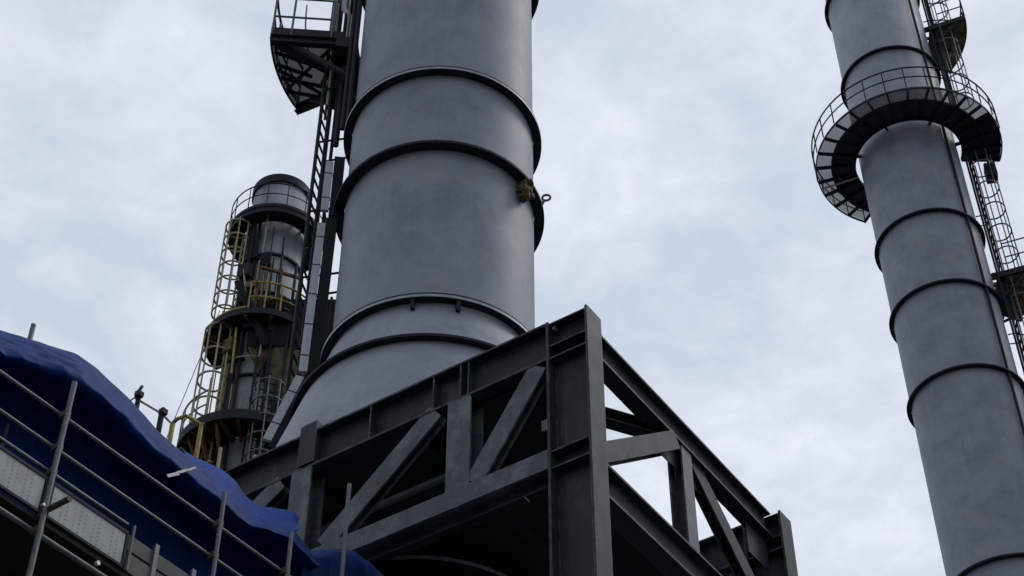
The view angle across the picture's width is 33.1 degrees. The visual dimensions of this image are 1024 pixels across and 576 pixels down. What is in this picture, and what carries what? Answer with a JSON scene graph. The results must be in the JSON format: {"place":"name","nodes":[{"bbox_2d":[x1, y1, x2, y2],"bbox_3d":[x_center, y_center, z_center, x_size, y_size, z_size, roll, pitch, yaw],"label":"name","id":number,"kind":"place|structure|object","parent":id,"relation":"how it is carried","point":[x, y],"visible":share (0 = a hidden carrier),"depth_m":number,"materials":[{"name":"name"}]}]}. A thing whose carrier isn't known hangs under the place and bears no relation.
{"place":"outdoors","nodes":[
{"label":"outdoors","id":0,"kind":"place"},
{"bbox_2d":[0,0,1023,575],"label":"sky","id":1,"kind":"structure","parent":0,"point":[688,209],"materials":[{"name":"white"}]},
{"label":"ground","id":2,"kind":"structure","parent":0,"visible":0},
{"bbox_2d":[0,323,351,575],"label":"scaffold","id":3,"kind":"object","parent":2,"relation":"on","point":[34,544],"visible":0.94,"depth_m":13.79,"materials":[{"name":"metal"}]},
{"bbox_2d":[0,444,48,513],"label":"toe panel","id":4,"kind":"object","parent":3,"relation":"attached to","point":[23,482],"visible":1,"depth_m":13.33,"materials":[{"name":"metal"}]},
{"bbox_2d":[46,481,129,567],"bbox_3d":[-3.388,1.894,13.743,0.028,0.351,0.851,-27,-50,25],"label":"toe panel","id":5,"kind":"object","parent":3,"relation":"attached to","point":[90,527],"visible":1,"depth_m":13.75,"materials":[{"name":"metal"}]},
{"bbox_2d":[0,330,319,575],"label":"tarpaulin","id":6,"kind":"object","parent":3,"relation":"on","point":[105,410],"visible":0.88,"depth_m":15.29,"materials":[{"name":"blue plastic"}]},
{"bbox_2d":[166,467,195,477],"bbox_3d":[-2.913,1.619,15.165,0.012,0.304,0.316,-27,-50,25],"label":"cable tie","id":7,"kind":"object","parent":6,"relation":"attached to","point":[177,473],"visible":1,"depth_m":15.11,"materials":[{"name":"white plastic"}]},
{"bbox_2d":[183,451,299,531],"bbox_3d":[-2.719,2.104,16.958,1.013,1.226,2.324,-26,-50,24],"label":"tarpaulin","id":8,"kind":"object","parent":6,"relation":"on","point":[288,519],"visible":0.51,"depth_m":16.97,"materials":[{"name":"blue plastic"}]},
{"bbox_2d":[295,548,382,575],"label":"tarpaulin","id":9,"kind":"object","parent":6,"relation":"on","point":[329,561],"visible":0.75,"depth_m":16.88,"materials":[{"name":"blue plastic"}]},
{"bbox_2d":[130,385,221,467],"bbox_3d":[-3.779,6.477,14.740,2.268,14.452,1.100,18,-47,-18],"label":"handrail","id":10,"kind":"object","parent":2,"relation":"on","point":[162,412],"visible":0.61,"depth_m":19.50,"materials":[{"name":"metal"}]},
{"bbox_2d":[222,174,309,468],"bbox_3d":[-7.311,12.022,40.009,1.920,41.780,1.920,0,-44,0],"label":"exhaust stack","id":11,"kind":"object","parent":2,"relation":"on","point":[294,236],"visible":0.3,"depth_m":51.80,"materials":[{"name":"metal"}]},
{"bbox_2d":[189,216,251,459],"bbox_3d":[-8.415,3.695,47.070,0.814,15.600,0.953,26,-50,-24],"label":"caged ladder","id":12,"kind":"object","parent":11,"relation":"attached to","point":[224,360],"visible":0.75,"depth_m":49.70,"materials":[{"name":"metal"}]},
{"bbox_2d":[176,389,273,469],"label":"ring walkway","id":13,"kind":"structure","parent":11,"relation":"attached to","point":[231,424],"depth_m":46.15,"materials":[{"name":"metal"}]},
{"bbox_2d":[244,373,285,461],"bbox_3d":[-6.611,4.098,45.762,0.889,5.200,0.836,0,-44,0],"label":"caged ladder","id":14,"kind":"object","parent":13,"relation":"attached to","point":[257,397],"visible":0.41,"depth_m":46.35,"materials":[{"name":"metal"}]},
{"bbox_2d":[211,221,261,470],"bbox_3d":[-7.849,3.672,47.046,0.752,15.600,0.273,-26,-50,24],"label":"pipe riser","id":15,"kind":"object","parent":11,"relation":"attached to","point":[250,257],"visible":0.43,"depth_m":48.60,"materials":[{"name":"metal"}]},
{"bbox_2d":[209,215,288,412],"bbox_3d":[-7.202,0.852,49.478,2.401,8.583,0.708,0,-44,0],"label":"pipe rack","id":16,"kind":"object","parent":11,"relation":"attached to","point":[244,272],"visible":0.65,"depth_m":49.62,"materials":[{"name":"metal"}]},
{"bbox_2d":[204,265,304,369],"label":"ring walkway","id":17,"kind":"structure","parent":11,"relation":"attached to","point":[236,317],"depth_m":49.27,"materials":[{"name":"metal"}]},
{"bbox_2d":[166,311,219,438],"bbox_3d":[-9.152,8.699,33.577,0.022,37.563,15.576,-1,-44,1],"label":"guy wire","id":18,"kind":"object","parent":17,"relation":"attached to","point":[188,385],"visible":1,"depth_m":47.43,"materials":[{"name":"metal"}]},
{"bbox_2d":[228,183,326,271],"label":"ring walkway","id":19,"kind":"structure","parent":11,"relation":"attached to","point":[293,216],"depth_m":52.44,"materials":[{"name":"metal"}]},
{"bbox_2d":[265,383,277,451],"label":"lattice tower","id":20,"kind":"structure","parent":2,"relation":"on","point":[274,410],"depth_m":47.20,"materials":[{"name":"metal"}]},
{"bbox_2d":[234,263,335,462],"bbox_3d":[-6.548,13.185,38.171,3.120,37.550,1.630,0,-44,0],"label":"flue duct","id":21,"kind":"object","parent":2,"relation":"on","point":[275,343],"visible":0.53,"depth_m":48.59,"materials":[{"name":"grey metal"}]},
{"bbox_2d":[276,0,551,575],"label":"exhaust stack","id":22,"kind":"object","parent":2,"relation":"on","point":[439,203],"visible":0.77,"depth_m":25.77,"materials":[{"name":"metal"}]},
{"bbox_2d":[252,156,344,457],"bbox_3d":[-3.423,0.811,25.145,1.399,8.306,0.080,5,-44,-5],"label":"cable tray","id":23,"kind":"object","parent":22,"relation":"attached to","point":[279,423],"visible":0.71,"depth_m":25.82,"materials":[{"name":"metal"}]},
{"bbox_2d":[270,0,359,114],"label":"side balcony","id":24,"kind":"structure","parent":22,"relation":"attached to","point":[300,61],"depth_m":30.50,"materials":[{"name":"metal"}]},
{"bbox_2d":[284,0,357,396],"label":"ladder","id":25,"kind":"object","parent":22,"relation":"attached to","point":[322,162],"visible":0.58,"depth_m":27.92,"materials":[{"name":"metal"}]},
{"bbox_2d":[324,0,362,151],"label":"pipe riser","id":26,"kind":"object","parent":22,"relation":"attached to","point":[351,10],"visible":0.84,"depth_m":29.90,"materials":[{"name":"metal"}]},
{"bbox_2d":[225,304,797,575],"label":"steel frame","id":27,"kind":"object","parent":2,"relation":"on","point":[507,452],"visible":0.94,"depth_m":19.44,"materials":[{"name":"paint"}]},
{"bbox_2d":[825,0,1023,575],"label":"exhaust stack","id":28,"kind":"object","parent":2,"relation":"on","point":[964,381],"visible":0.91,"depth_m":48.03,"materials":[{"name":"metal"}]},
{"bbox_2d":[811,66,1002,222],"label":"ring walkway","id":29,"kind":"structure","parent":28,"relation":"attached to","point":[970,123],"depth_m":53.16,"materials":[{"name":"metal"}]},
{"bbox_2d":[924,0,966,70],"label":"side balcony","id":30,"kind":"structure","parent":28,"relation":"attached to","point":[958,24],"depth_m":57.93,"materials":[{"name":"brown metal"}]},
{"bbox_2d":[923,0,973,152],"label":"caged ladder","id":31,"kind":"object","parent":28,"relation":"attached to","point":[932,20],"visible":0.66,"depth_m":57.04,"materials":[{"name":"metal"}]},
{"bbox_2d":[921,0,1023,373],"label":"conduit riser","id":32,"kind":"object","parent":28,"relation":"attached to","point":[987,173],"visible":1,"depth_m":51.90,"materials":[{"name":"metal"}]},
{"bbox_2d":[967,148,1023,355],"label":"caged ladder","id":33,"kind":"object","parent":28,"relation":"attached to","point":[1000,263],"visible":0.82,"depth_m":51.03,"materials":[{"name":"metal"}]},
{"bbox_2d":[991,237,1023,322],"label":"side balcony","id":34,"kind":"structure","parent":28,"relation":"attached to","point":[1016,277],"depth_m":49.83,"materials":[{"name":"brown metal"}]}
]}

